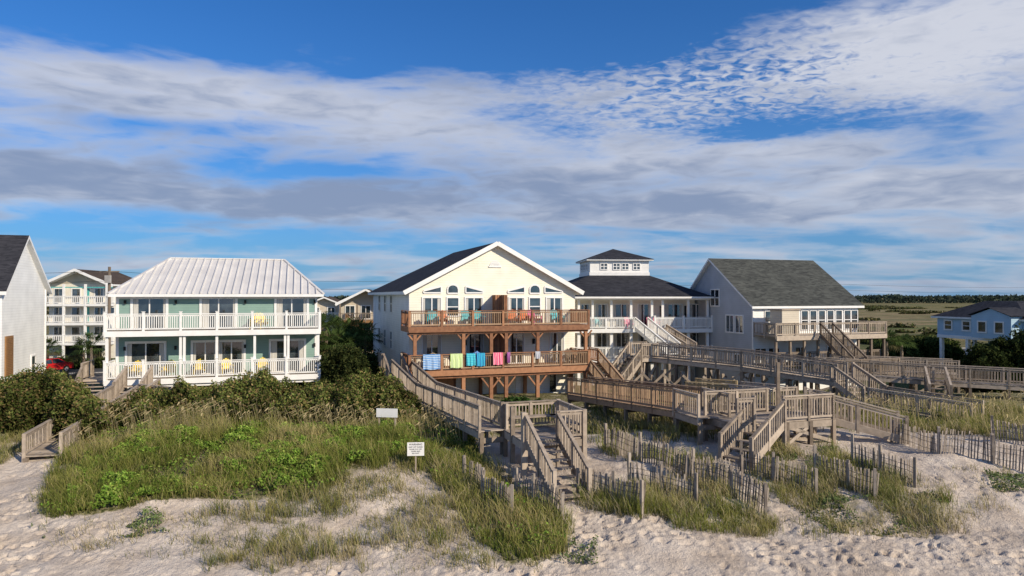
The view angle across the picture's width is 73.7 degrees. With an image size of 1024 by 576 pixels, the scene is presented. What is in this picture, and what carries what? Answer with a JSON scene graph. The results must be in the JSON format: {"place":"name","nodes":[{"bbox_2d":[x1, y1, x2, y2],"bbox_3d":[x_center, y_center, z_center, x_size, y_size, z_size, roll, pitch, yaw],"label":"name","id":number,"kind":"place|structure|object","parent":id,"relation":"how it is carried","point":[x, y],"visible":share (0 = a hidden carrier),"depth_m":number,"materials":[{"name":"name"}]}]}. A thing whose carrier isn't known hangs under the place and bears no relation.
{"place":"outdoors","nodes":[
{"label":"outdoors","id":0,"kind":"place"},
{"bbox_2d":[26,403,577,564],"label":"dune grass","id":1,"kind":"structure","parent":0,"point":[53,482],"depth_m":23.69,"materials":[{"name":"green plant"}]},
{"bbox_2d":[0,297,1023,575],"bbox_3d":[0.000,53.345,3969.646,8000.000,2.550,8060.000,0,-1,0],"label":"ground","id":2,"kind":"structure","parent":0,"point":[990,543],"depth_m":19.72,"materials":[{"name":"beige sand"}]},
{"bbox_2d":[0,246,44,380],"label":"walls","id":3,"kind":"structure","parent":2,"relation":"on","point":[22,310],"depth_m":41.75,"materials":[{"name":"white"}]},
{"bbox_2d":[4,335,13,376],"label":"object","id":4,"kind":"object","parent":3,"relation":"attached to","point":[9,353],"visible":0.98,"depth_m":39.26,"materials":[{"name":"paint"}]},
{"bbox_2d":[0,235,51,294],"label":"roof","id":5,"kind":"structure","parent":3,"relation":"on","point":[12,248],"depth_m":40.64,"materials":[{"name":"grey"}]},
{"bbox_2d":[0,363,115,442],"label":"coastal shrub thicket","id":6,"kind":"object","parent":2,"relation":"on","point":[30,398],"visible":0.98,"depth_m":28.62,"materials":[{"name":"green plant"}]},
{"bbox_2d":[46,303,113,344],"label":"deck","id":7,"kind":"structure","parent":2,"relation":"on","point":[79,323],"depth_m":80.55,"materials":[{"name":"white paint"}]},
{"bbox_2d":[46,296,114,344],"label":"railing","id":8,"kind":"object","parent":7,"relation":"on","point":[85,302],"visible":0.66,"depth_m":80.44,"materials":[{"name":"white paint"}]},
{"bbox_2d":[57,355,104,368],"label":"roadside shrubs","id":9,"kind":"object","parent":2,"relation":"on","point":[98,362],"visible":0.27,"depth_m":70.58,"materials":[{"name":"green plant"}]},
{"bbox_2d":[49,273,117,357],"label":"walls","id":10,"kind":"structure","parent":2,"relation":"on","point":[77,280],"depth_m":82.07,"materials":[{"name":"beige"}]},
{"bbox_2d":[53,288,114,341],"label":"windows","id":11,"kind":"structure","parent":10,"relation":"attached to","point":[75,311],"depth_m":82.06,"materials":[{"name":"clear glass"}]},
{"bbox_2d":[49,269,131,285],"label":"roof","id":12,"kind":"structure","parent":10,"relation":"on","point":[116,277],"depth_m":83.84,"materials":[{"name":"brown"}]},
{"bbox_2d":[48,269,112,287],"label":"trim","id":13,"kind":"structure","parent":12,"relation":"attached to","point":[78,271],"depth_m":80.69,"materials":[{"name":"paint"}]},
{"bbox_2d":[62,284,107,357],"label":"posts","id":14,"kind":"object","parent":2,"relation":"on","point":[85,309],"visible":0.39,"depth_m":80.47,"materials":[{"name":"white paint"}]},
{"bbox_2d":[58,367,115,376],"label":"parking lot","id":15,"kind":"structure","parent":2,"relation":"on","point":[71,370],"depth_m":67.57,"materials":[{"name":"grey asphalt"}]},
{"bbox_2d":[46,337,63,358],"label":"palmetto palm","id":16,"kind":"object","parent":15,"relation":"on","point":[53,343],"visible":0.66,"depth_m":65.81,"materials":[{"name":"green plant"}]},
{"bbox_2d":[46,358,73,371],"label":"parked car","id":17,"kind":"object","parent":15,"relation":"on","point":[57,363],"visible":0.27,"depth_m":66.26,"materials":[{"name":"red paint"}]},
{"bbox_2d":[64,340,100,363],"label":"palmetto palm","id":18,"kind":"object","parent":15,"relation":"on","point":[72,356],"visible":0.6,"depth_m":67.79,"materials":[{"name":"green plant"}]},
{"bbox_2d":[67,331,113,375],"bbox_3d":[-39.411,6.113,63.909,3.922,4.272,4.401,0,-1,0],"label":"palmetto palm","id":19,"kind":"object","parent":15,"relation":"on","point":[97,337],"visible":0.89,"depth_m":63.70,"materials":[{"name":"green plant"}]},
{"bbox_2d":[22,365,152,462],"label":"wooden boardwalk","id":20,"kind":"structure","parent":2,"relation":"on","point":[117,387],"depth_m":27.56,"materials":[{"name":"brown wood"}]},
{"bbox_2d":[75,359,103,397],"bbox_3d":[-24.039,6.029,39.108,1.310,3.460,4.900,0,-1,-17],"label":"side stair","id":21,"kind":"object","parent":2,"relation":"on","point":[86,369],"visible":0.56,"depth_m":39.58,"materials":[{"name":"brown wood"}]},
{"bbox_2d":[102,267,119,360],"bbox_3d":[-37.160,3.287,62.872,1.800,10.500,0.512,0,-1,0],"label":"utility pole","id":22,"kind":"object","parent":2,"relation":"on","point":[107,278],"visible":0.61,"depth_m":62.88,"materials":[{"name":"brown wood"}]},
{"bbox_2d":[58,271,988,292],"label":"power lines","id":23,"kind":"object","parent":22,"relation":"attached to","point":[377,281],"visible":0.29,"depth_m":79.78,"materials":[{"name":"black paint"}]},
{"bbox_2d":[103,327,320,385],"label":"deck","id":24,"kind":"structure","parent":2,"relation":"on","point":[198,332],"depth_m":40.63,"materials":[{"name":"white wood"}]},
{"bbox_2d":[103,310,320,383],"bbox_3d":[-17.872,3.458,41.599,12.003,4.140,2.020,0,-1,-17],"label":"railing","id":25,"kind":"object","parent":24,"relation":"on","point":[110,321],"visible":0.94,"depth_m":40.57,"materials":[{"name":"white paint"}]},
{"bbox_2d":[104,334,319,400],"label":"posts","id":26,"kind":"object","parent":2,"relation":"on","point":[184,352],"visible":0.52,"depth_m":40.74,"materials":[{"name":"white paint"}]},
{"bbox_2d":[100,386,421,428],"bbox_3d":[-11.154,5.680,30.620,14.299,2.717,3.554,0,-1,0],"label":"coastal shrub thicket","id":27,"kind":"object","parent":2,"relation":"on","point":[347,397],"visible":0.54,"depth_m":29.97,"materials":[{"name":"green plant"}]},
{"bbox_2d":[105,366,422,419],"bbox_3d":[-13.054,5.775,33.660,17.809,4.228,6.916,0,-1,0],"label":"coastal shrub thicket","id":28,"kind":"object","parent":2,"relation":"on","point":[247,386],"visible":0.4,"depth_m":31.75,"materials":[{"name":"green plant"}]},
{"bbox_2d":[41,413,565,559],"bbox_3d":[-8.221,6.303,24.445,19.710,1.896,13.065,0,-1,0],"label":"beach groundcover","id":29,"kind":"object","parent":2,"relation":"on","point":[107,491],"visible":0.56,"depth_m":23.86,"materials":[{"name":"green plant"}]},
{"bbox_2d":[317,298,338,332],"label":"walls","id":30,"kind":"structure","parent":2,"relation":"on","point":[323,304],"depth_m":93.77,"materials":[{"name":"beige"}]},
{"bbox_2d":[317,313,348,342],"bbox_3d":[-13.449,4.766,49.949,3.485,6.239,3.738,0,-1,0],"label":"palmetto palm","id":31,"kind":"object","parent":2,"relation":"on","point":[329,322],"visible":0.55,"depth_m":49.61,"materials":[{"name":"green plant"}]},
{"bbox_2d":[319,325,354,354],"bbox_3d":[-12.199,4.860,46.833,3.584,4.778,3.308,0,-1,0],"label":"palmetto palm","id":32,"kind":"object","parent":2,"relation":"on","point":[338,330],"visible":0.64,"depth_m":46.59,"materials":[{"name":"green plant"}]},
{"bbox_2d":[299,340,383,386],"bbox_3d":[-12.064,6.629,46.082,7.538,6.427,10.626,0,-1,0],"label":"coastal shrub thicket","id":33,"kind":"object","parent":2,"relation":"on","point":[339,362],"visible":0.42,"depth_m":42.57,"materials":[{"name":"green plant"}]},
{"bbox_2d":[329,330,369,355],"bbox_3d":[-11.603,5.197,47.875,3.461,4.529,3.355,0,-1,0],"label":"palmetto palm","id":34,"kind":"object","parent":2,"relation":"on","point":[355,338],"visible":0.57,"depth_m":47.68,"materials":[{"name":"green plant"}]},
{"bbox_2d":[331,315,378,349],"bbox_3d":[-11.731,5.032,50.989,3.920,6.131,3.948,0,-1,0],"label":"palmetto palm","id":35,"kind":"object","parent":2,"relation":"on","point":[355,322],"visible":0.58,"depth_m":50.57,"materials":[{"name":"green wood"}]},
{"bbox_2d":[341,291,372,352],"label":"walls","id":36,"kind":"structure","parent":2,"relation":"on","point":[363,298],"depth_m":88.27,"materials":[{"name":"beige"}]},
{"bbox_2d":[345,305,370,331],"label":"windows","id":37,"kind":"structure","parent":36,"relation":"attached to","point":[349,309],"depth_m":88.30,"materials":[{"name":"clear glass"}]},
{"bbox_2d":[351,321,383,351],"bbox_3d":[-11.560,5.255,53.987,3.786,5.757,3.735,0,-1,0],"label":"palmetto palm","id":38,"kind":"object","parent":2,"relation":"on","point":[368,326],"visible":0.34,"depth_m":54.03,"materials":[{"name":"green wood"}]},
{"bbox_2d":[376,408,397,424],"bbox_3d":[-5.188,5.695,28.365,0.900,1.380,0.100,0,-1,8],"label":"white notice board","id":39,"kind":"object","parent":2,"relation":"on","point":[385,412],"visible":0.62,"depth_m":28.33,"materials":[{"name":"paint"}]},
{"bbox_2d":[407,442,423,473],"bbox_3d":[-3.327,6.022,23.593,0.580,1.380,0.085,0,-1,-4],"label":"warning sign","id":40,"kind":"object","parent":2,"relation":"on","point":[415,449],"visible":1,"depth_m":23.56,"materials":[{"name":"white wood"}]},
{"bbox_2d":[373,246,574,393],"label":"walls","id":41,"kind":"structure","parent":2,"relation":"on","point":[512,272],"depth_m":45.97,"materials":[{"name":"beige"}]},
{"bbox_2d":[378,284,564,392],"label":"windows","id":42,"kind":"structure","parent":41,"relation":"attached to","point":[431,343],"depth_m":46.01,"materials":[{"name":"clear glass"}]},
{"bbox_2d":[368,243,583,294],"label":"roof","id":43,"kind":"structure","parent":41,"relation":"on","point":[399,286],"depth_m":50.09,"materials":[{"name":"grey"}]},
{"bbox_2d":[403,242,584,294],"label":"trim","id":44,"kind":"structure","parent":43,"relation":"attached to","point":[482,251],"depth_m":45.15,"materials":[{"name":"white paint"}]},
{"bbox_2d":[462,455,513,513],"bbox_3d":[-0.867,6.481,21.800,0.346,1.582,3.437,0,-1,-30],"label":"sand fence","id":45,"kind":"object","parent":2,"relation":"on","point":[480,471],"visible":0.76,"depth_m":21.48,"materials":[{"name":"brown wood"}]},
{"bbox_2d":[391,359,591,499],"bbox_3d":[-1.789,5.715,31.676,3.446,3.047,21.947,0,-1,-21],"label":"wooden dune crossover","id":46,"kind":"object","parent":2,"relation":"on","point":[527,437],"visible":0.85,"depth_m":25.71,"materials":[{"name":"brown wood"}]},
{"bbox_2d":[407,330,591,398],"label":"posts","id":47,"kind":"object","parent":2,"relation":"on","point":[494,379],"visible":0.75,"depth_m":43.10,"materials":[{"name":"red wood"}]},
{"bbox_2d":[401,324,589,376],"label":"deck","id":48,"kind":"structure","parent":47,"relation":"on","point":[486,328],"depth_m":42.98,"materials":[{"name":"red wood"}]},
{"bbox_2d":[401,309,589,371],"bbox_3d":[-1.008,3.347,44.215,11.981,3.882,2.900,0,-1,-19],"label":"railing","id":49,"kind":"object","parent":48,"relation":"on","point":[579,316],"visible":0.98,"depth_m":43.17,"materials":[{"name":"brown wood"}]},
{"bbox_2d":[422,354,439,369],"bbox_3d":[-4.890,4.488,41.398,1.053,0.935,0.294,0,-1,-19],"label":"beach towel","id":50,"kind":"object","parent":49,"relation":"hanging from","point":[431,361],"visible":0.99,"depth_m":41.30,"materials":[{"name":"fabric"}]},
{"bbox_2d":[449,353,462,367],"bbox_3d":[-3.428,4.469,41.904,0.775,0.885,0.290,0,-1,-19],"label":"beach towel","id":51,"kind":"object","parent":49,"relation":"hanging from","point":[456,360],"visible":1,"depth_m":41.79,"materials":[{"name":"fabric"}]},
{"bbox_2d":[492,295,506,365],"bbox_3d":[-0.874,2.755,44.379,0.840,4.610,2.510,0,-1,-19],"label":"privacy divider","id":52,"kind":"object","parent":48,"relation":"on","point":[499,302],"visible":0.52,"depth_m":43.76,"materials":[{"name":"red wood"}]},
{"bbox_2d":[378,347,623,394],"bbox_3d":[-0.705,5.503,43.342,14.641,2.850,6.300,0,-1,-19],"label":"side stair","id":53,"kind":"object","parent":2,"relation":"on","point":[606,366],"visible":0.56,"depth_m":44.24,"materials":[{"name":"brown wood"}]},
{"bbox_2d":[47,305,961,334],"bbox_3d":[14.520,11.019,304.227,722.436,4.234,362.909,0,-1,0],"label":"marsh bushes","id":54,"kind":"object","parent":2,"relation":"on","point":[927,331],"visible":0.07,"depth_m":282.32,"materials":[{"name":"green plant"}]},
{"bbox_2d":[0,416,1018,575],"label":"dune grass","id":55,"kind":"structure","parent":2,"relation":"on","point":[668,507],"depth_m":20.94,"materials":[{"name":"green plant"}]},
{"bbox_2d":[499,395,552,411],"bbox_3d":[0.769,6.637,39.043,2.576,1.032,3.476,0,-1,-25],"label":"garden shrub","id":56,"kind":"object","parent":2,"relation":"on","point":[514,398],"visible":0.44,"depth_m":38.54,"materials":[{"name":"green plant"}]},
{"bbox_2d":[31,445,1023,563],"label":"beach groundcover","id":57,"kind":"object","parent":2,"relation":"on","point":[1013,480],"visible":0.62,"depth_m":21.07,"materials":[{"name":"green plant"}]},
{"bbox_2d":[47,293,1023,302],"bbox_3d":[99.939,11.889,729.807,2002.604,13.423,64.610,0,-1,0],"label":"distant treeline","id":58,"kind":"object","parent":2,"relation":"on","point":[898,298],"visible":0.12,"depth_m":710.52,"materials":[{"name":"green plant"}]},
{"bbox_2d":[52,388,1023,461],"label":"sea oats","id":59,"kind":"object","parent":2,"relation":"on","point":[445,418],"visible":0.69,"depth_m":28.90,"materials":[{"name":"green plant"}]},
{"bbox_2d":[514,467,564,523],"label":"sand fence","id":60,"kind":"object","parent":2,"relation":"on","point":[534,487],"visible":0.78,"depth_m":20.94,"materials":[{"name":"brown wood"}]},
{"bbox_2d":[576,467,645,517],"bbox_3d":[3.069,6.395,21.287,2.585,1.405,0.333,-1,-1,45],"label":"sand fence","id":61,"kind":"object","parent":2,"relation":"on","point":[642,488],"visible":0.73,"depth_m":21.11,"materials":[{"name":"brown wood"}]},
{"bbox_2d":[575,300,694,382],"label":"walls","id":62,"kind":"structure","parent":2,"relation":"on","point":[656,307],"depth_m":59.52,"materials":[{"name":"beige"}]},
{"bbox_2d":[580,263,698,355],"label":"windows","id":63,"kind":"structure","parent":62,"relation":"attached to","point":[620,340],"depth_m":59.46,"materials":[{"name":"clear glass"}]},
{"bbox_2d":[568,275,713,297],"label":"roof","id":64,"kind":"structure","parent":62,"relation":"on","point":[610,286],"depth_m":58.84,"materials":[{"name":"grey"}]},
{"bbox_2d":[576,249,653,276],"bbox_3d":[9.545,-2.119,64.504,6.240,3.150,6.240,0,-1,-4],"label":"cupola","id":65,"kind":"object","parent":64,"relation":"on","point":[610,257],"visible":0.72,"depth_m":61.84,"materials":[{"name":"white paint"}]},
{"bbox_2d":[575,298,709,299],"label":"trim","id":66,"kind":"structure","parent":64,"relation":"attached to","point":[642,298],"depth_m":57.70,"materials":[{"name":"white paint"}]},
{"bbox_2d":[577,300,708,384],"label":"columns","id":67,"kind":"structure","parent":2,"relation":"on","point":[651,317],"depth_m":57.74,"materials":[{"name":"white paint"}]},
{"bbox_2d":[575,327,712,362],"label":"deck","id":68,"kind":"structure","parent":2,"relation":"on","point":[632,330],"depth_m":57.42,"materials":[{"name":"white wood"}]},
{"bbox_2d":[575,315,712,357],"bbox_3d":[9.941,4.245,58.434,14.175,3.820,2.115,0,-1,-4],"label":"railing","id":69,"kind":"object","parent":68,"relation":"on","point":[683,318],"visible":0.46,"depth_m":57.62,"materials":[{"name":"white paint"}]},
{"bbox_2d":[626,452,697,501],"bbox_3d":[4.840,6.301,22.006,2.476,1.676,0.261,-1,-1,39],"label":"sand fence","id":70,"kind":"object","parent":2,"relation":"on","point":[661,476],"visible":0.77,"depth_m":21.95,"materials":[{"name":"grey wood"}]},
{"bbox_2d":[635,317,712,389],"bbox_3d":[12.860,5.175,54.589,3.608,5.530,6.652,0,-1,-15],"label":"entry stair","id":71,"kind":"object","parent":2,"relation":"on","point":[657,332],"visible":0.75,"depth_m":54.84,"materials":[{"name":"white paint"}]},
{"bbox_2d":[604,423,768,517],"bbox_3d":[5.496,6.264,23.633,0.742,2.185,7.276,0,-1,-36],"label":"sand fence","id":72,"kind":"object","parent":2,"relation":"on","point":[632,442],"visible":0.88,"depth_m":23.04,"materials":[{"name":"brown wood"}]},
{"bbox_2d":[402,392,1023,447],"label":"dune grass","id":73,"kind":"structure","parent":2,"relation":"on","point":[959,425],"depth_m":31.16,"materials":[{"name":"green plant"}]},
{"bbox_2d":[691,448,742,486],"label":"sand fence","id":74,"kind":"object","parent":2,"relation":"on","point":[740,461],"visible":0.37,"depth_m":22.91,"materials":[{"name":"grey wood"}]},
{"bbox_2d":[567,362,908,470],"bbox_3d":[7.284,5.176,30.961,17.506,4.065,8.573,-1,-1,45],"label":"wooden dune crossover","id":75,"kind":"object","parent":2,"relation":"on","point":[765,424],"visible":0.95,"depth_m":27.80,"materials":[{"name":"brown wood"}]},
{"bbox_2d":[694,263,857,389],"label":"walls","id":76,"kind":"structure","parent":2,"relation":"on","point":[733,301],"depth_m":55.50,"materials":[{"name":"grey wood"}]},
{"bbox_2d":[690,258,863,308],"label":"roof","id":77,"kind":"structure","parent":76,"relation":"on","point":[764,284],"depth_m":56.73,"materials":[{"name":"grey"}]},
{"bbox_2d":[710,289,857,377],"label":"windows","id":78,"kind":"structure","parent":76,"relation":"attached to","point":[808,316],"depth_m":55.09,"materials":[{"name":"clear glass"}]},
{"bbox_2d":[754,332,886,366],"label":"deck","id":79,"kind":"structure","parent":76,"relation":"attached to","point":[850,336],"depth_m":51.86,"materials":[{"name":"brown wood"}]},
{"bbox_2d":[769,309,800,335],"bbox_3d":[20.635,2.583,51.678,1.730,1.995,1.460,0,-1,-19],"label":"privacy screen","id":80,"kind":"object","parent":79,"relation":"on","point":[784,316],"visible":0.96,"depth_m":51.13,"materials":[{"name":"beige wood"}]},
{"bbox_2d":[753,320,886,367],"bbox_3d":[23.997,4.342,53.947,10.735,3.420,3.660,0,-1,-19],"label":"railing","id":81,"kind":"object","parent":79,"relation":"on","point":[867,326],"visible":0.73,"depth_m":52.20,"materials":[{"name":"brown wood"}]},
{"bbox_2d":[740,441,817,493],"bbox_3d":[8.892,6.248,22.925,2.590,1.815,0.348,-1,-1,38],"label":"sand fence","id":82,"kind":"object","parent":2,"relation":"on","point":[774,467],"visible":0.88,"depth_m":22.78,"materials":[{"name":"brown wood"}]},
{"bbox_2d":[605,341,983,420],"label":"elevated wooden walkway","id":83,"kind":"structure","parent":2,"relation":"on","point":[841,384],"depth_m":41.55,"materials":[{"name":"brown wood"}]},
{"bbox_2d":[774,338,885,392],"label":"posts","id":84,"kind":"object","parent":2,"relation":"on","point":[831,351],"visible":0.31,"depth_m":51.91,"materials":[{"name":"brown wood"}]},
{"bbox_2d":[761,322,899,392],"bbox_3d":[21.087,5.215,48.156,10.312,5.300,5.525,0,-1,-19],"label":"entry stair","id":85,"kind":"object","parent":2,"relation":"on","point":[828,339],"visible":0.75,"depth_m":49.17,"materials":[{"name":"brown wood"}]},
{"bbox_2d":[813,445,878,499],"bbox_3d":[11.111,6.263,22.736,0.319,1.616,2.296,0,-1,-29],"label":"sand fence","id":86,"kind":"object","parent":2,"relation":"on","point":[849,466],"visible":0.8,"depth_m":22.53,"materials":[{"name":"grey wood"}]},
{"bbox_2d":[851,433,916,487],"bbox_3d":[12.829,6.090,23.538,0.307,1.745,2.372,0,-1,-28],"label":"sand fence","id":87,"kind":"object","parent":2,"relation":"on","point":[879,463],"visible":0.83,"depth_m":23.56,"materials":[{"name":"grey wood"}]},
{"bbox_2d":[867,329,906,357],"bbox_3d":[32.915,5.842,59.898,3.325,4.721,3.018,0,-1,0],"label":"palmetto palm","id":88,"kind":"object","parent":2,"relation":"on","point":[893,335],"visible":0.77,"depth_m":59.75,"materials":[{"name":"green wood"}]},
{"bbox_2d":[889,333,916,364],"bbox_3d":[36.513,6.191,63.925,3.039,4.116,3.076,0,-1,0],"label":"palmetto palm","id":89,"kind":"object","parent":2,"relation":"on","point":[904,341],"visible":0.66,"depth_m":63.70,"materials":[{"name":"green wood"}]},
{"bbox_2d":[860,334,947,344],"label":"roadside shrubs","id":90,"kind":"object","parent":2,"relation":"on","point":[863,341],"visible":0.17,"depth_m":105.00,"materials":[{"name":"green plant"}]},
{"bbox_2d":[864,335,964,368],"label":"roadside shrubs","id":91,"kind":"object","parent":2,"relation":"on","point":[928,347],"visible":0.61,"depth_m":72.44,"materials":[{"name":"green plant"}]},
{"bbox_2d":[815,354,1023,399],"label":"elevated wooden walkway","id":92,"kind":"structure","parent":2,"relation":"on","point":[951,381],"depth_m":44.23,"materials":[{"name":"brown wood"}]},
{"bbox_2d":[890,419,994,464],"bbox_3d":[16.043,5.926,25.824,0.757,1.492,3.631,0,-1,-36],"label":"sand fence","id":93,"kind":"object","parent":2,"relation":"on","point":[932,448],"visible":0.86,"depth_m":25.38,"materials":[{"name":"brown wood"}]},
{"bbox_2d":[939,337,976,369],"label":"piers","id":94,"kind":"structure","parent":2,"relation":"on","point":[941,344],"depth_m":69.27,"materials":[{"name":"white paint"}]},
{"bbox_2d":[937,309,1023,343],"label":"walls","id":95,"kind":"structure","parent":2,"relation":"on","point":[990,316],"depth_m":62.65,"materials":[{"name":"blue wood"}]},
{"bbox_2d":[944,319,1003,333],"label":"windows","id":96,"kind":"structure","parent":95,"relation":"attached to","point":[982,326],"depth_m":63.48,"materials":[{"name":"white glass"}]},
{"bbox_2d":[931,301,1023,320],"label":"roof","id":97,"kind":"structure","parent":95,"relation":"on","point":[1012,308],"depth_m":65.93,"materials":[{"name":"grey"}]},
{"bbox_2d":[954,323,1023,392],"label":"roadside shrubs","id":98,"kind":"object","parent":2,"relation":"on","point":[978,354],"visible":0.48,"depth_m":50.95,"materials":[{"name":"green plant"}]},
{"bbox_2d":[964,336,1023,365],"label":"live oak tree","id":99,"kind":"object","parent":2,"relation":"on","point":[992,342],"visible":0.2,"depth_m":51.72,"materials":[{"name":"green plant"}]},
{"bbox_2d":[990,433,1023,472],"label":"sand fence","id":100,"kind":"object","parent":2,"relation":"on","point":[999,452],"visible":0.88,"depth_m":24.33,"materials":[{"name":"grey wood"}]},
{"bbox_2d":[990,415,1023,443],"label":"sand fence","id":101,"kind":"object","parent":2,"relation":"on","point":[993,430],"visible":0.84,"depth_m":26.42,"materials":[{"name":"grey wood"}]},
{"bbox_3d":[-19.729,6.919,47.632,9.823,2.680,8.400,0,-1,-17],"label":"foundation","id":102,"kind":"object","parent":2,"relation":"on","visible":0},
{"bbox_2d":[119,299,314,374],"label":"walls","id":103,"kind":"structure","parent":102,"relation":"on","point":[249,306],"depth_m":42.36,"materials":[{"name":"teal wood"}]},
{"bbox_2d":[108,259,323,296],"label":"roof","id":104,"kind":"structure","parent":103,"relation":"on","point":[214,286],"depth_m":43.81,"materials":[{"name":"white metal"}]},
{"bbox_2d":[107,257,324,293],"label":"roof seams","id":105,"kind":"object","parent":104,"relation":"attached to","point":[240,259],"visible":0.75,"depth_m":44.19,"materials":[{"name":"white metal"}]},
{"bbox_2d":[115,297,316,376],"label":"trim","id":106,"kind":"structure","parent":103,"relation":"attached to","point":[117,338],"depth_m":41.83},
{"bbox_2d":[125,297,308,375],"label":"windows","id":107,"kind":"structure","parent":103,"relation":"attached to","point":[154,351],"depth_m":42.40,"materials":[{"name":"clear glass"}]},
{"bbox_2d":[0,0,1023,296],"label":"sky","id":108,"kind":"structure","parent":0,"point":[873,143],"materials":[{"name":"blue"}]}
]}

